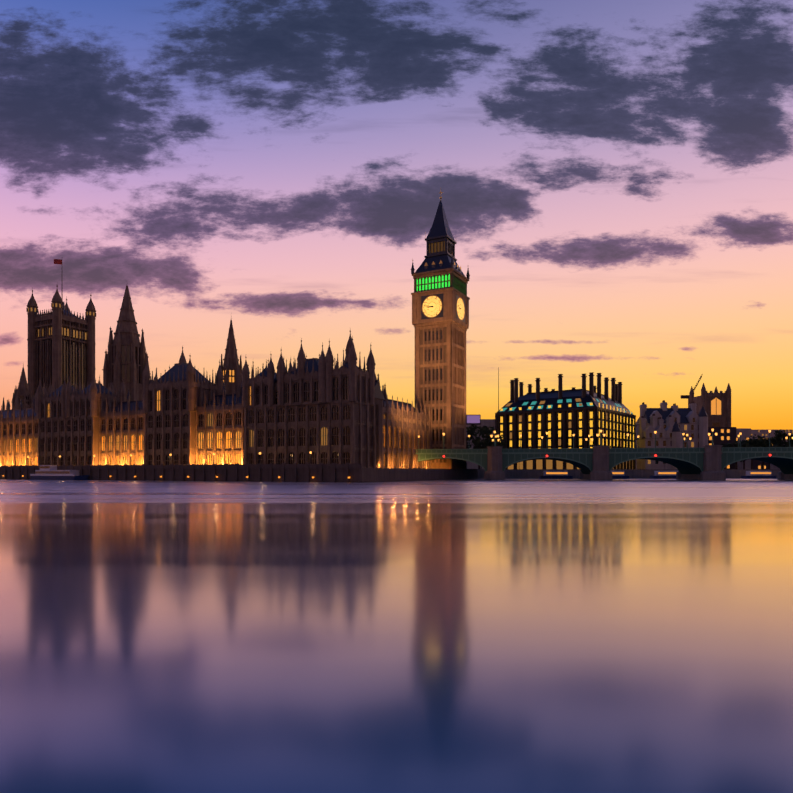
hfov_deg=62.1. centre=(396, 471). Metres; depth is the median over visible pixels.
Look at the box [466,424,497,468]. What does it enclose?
tree
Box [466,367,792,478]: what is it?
embankment buildings
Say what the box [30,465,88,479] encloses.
river boat
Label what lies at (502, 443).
tree
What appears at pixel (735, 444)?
embankment tree
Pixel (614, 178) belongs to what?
sky
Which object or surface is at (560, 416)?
portcullis house
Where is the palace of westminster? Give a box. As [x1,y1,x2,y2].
[0,192,477,482]
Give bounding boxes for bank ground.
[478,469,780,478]
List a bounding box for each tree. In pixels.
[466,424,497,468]
[481,433,506,448]
[721,440,749,468]
[733,440,748,468]
[737,435,771,468]
[750,436,785,468]
[772,429,792,446]
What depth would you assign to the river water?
10.39 m
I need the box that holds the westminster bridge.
[415,428,792,480]
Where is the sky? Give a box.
[0,0,792,429]
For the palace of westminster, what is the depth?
206.43 m
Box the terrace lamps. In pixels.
[2,451,349,477]
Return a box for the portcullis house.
[495,372,635,468]
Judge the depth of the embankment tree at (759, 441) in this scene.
292.27 m
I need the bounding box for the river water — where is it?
[0,478,792,792]
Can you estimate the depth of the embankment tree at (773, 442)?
299.47 m
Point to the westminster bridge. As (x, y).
(705, 463)
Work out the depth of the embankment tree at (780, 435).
290.01 m
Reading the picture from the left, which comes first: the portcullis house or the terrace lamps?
the terrace lamps

